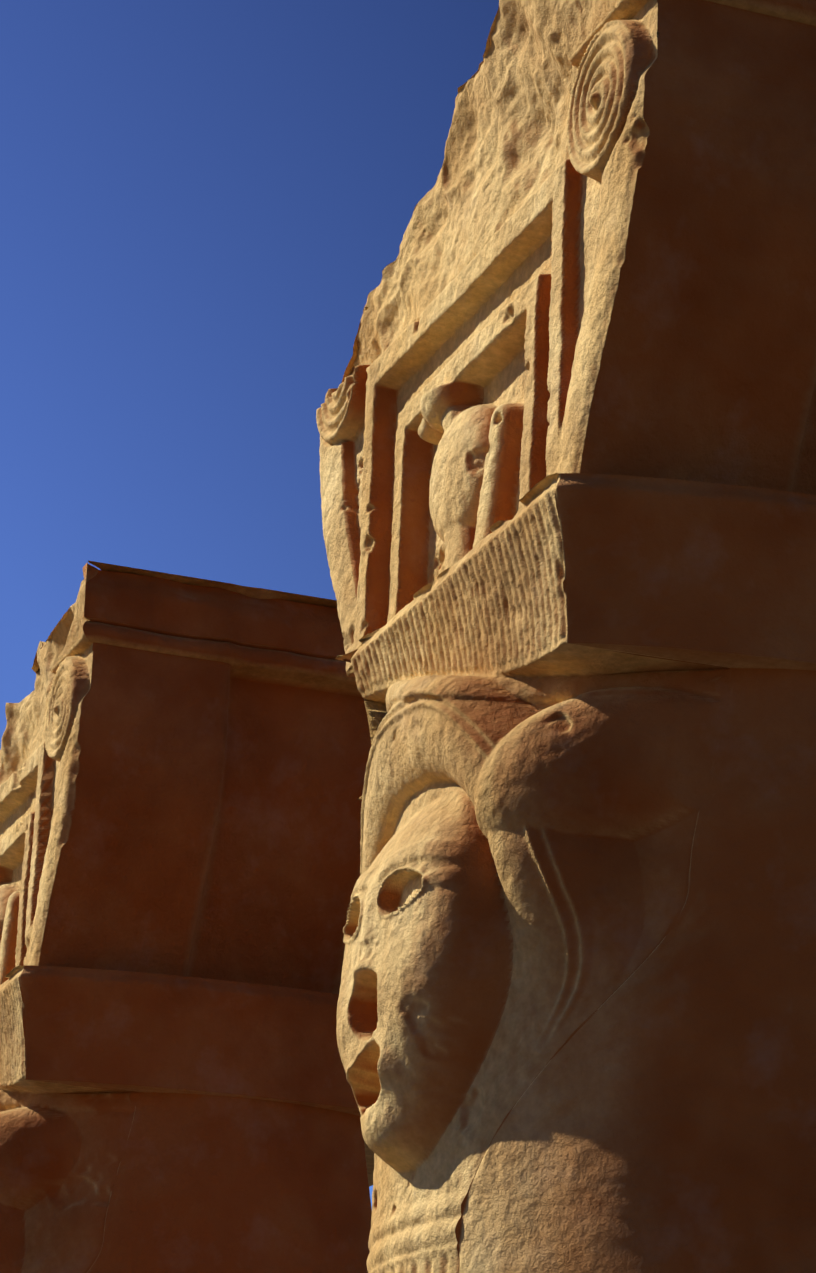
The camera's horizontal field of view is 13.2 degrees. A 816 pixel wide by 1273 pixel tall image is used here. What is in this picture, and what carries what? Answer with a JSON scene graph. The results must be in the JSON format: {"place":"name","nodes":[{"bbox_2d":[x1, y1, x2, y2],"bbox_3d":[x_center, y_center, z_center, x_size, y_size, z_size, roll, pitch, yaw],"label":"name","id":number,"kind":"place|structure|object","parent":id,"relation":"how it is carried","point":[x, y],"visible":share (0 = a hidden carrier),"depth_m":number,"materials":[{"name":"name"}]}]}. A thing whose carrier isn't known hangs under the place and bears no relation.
{"place":"outdoors","nodes":[
{"label":"outdoors","id":0,"kind":"place"},
{"bbox_2d":[0,0,498,1207],"label":"sky","id":1,"kind":"structure","parent":0,"point":[203,203],"materials":[{"name":"blue"}]},
{"label":"ground","id":2,"kind":"structure","parent":0,"visible":0},
{"bbox_3d":[0.478,2.521,5.190,1.192,1.900,1.192,9,-20,-19],"label":"shaft","id":3,"kind":"object","parent":2,"relation":"on","visible":0},
{"bbox_2d":[316,0,815,1272],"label":"carved column","id":4,"kind":"structure","parent":3,"relation":"on","point":[566,418],"depth_m":5.41,"materials":[{"name":"stone"}]},
{"bbox_3d":[-0.641,3.458,8.038,1.192,1.900,1.192,9,-20,-19],"label":"shaft","id":5,"kind":"object","parent":2,"relation":"on","visible":0},
{"bbox_2d":[0,561,373,1272],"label":"column","id":6,"kind":"structure","parent":5,"relation":"on","point":[182,767],"depth_m":8.28,"materials":[{"name":"stone"}]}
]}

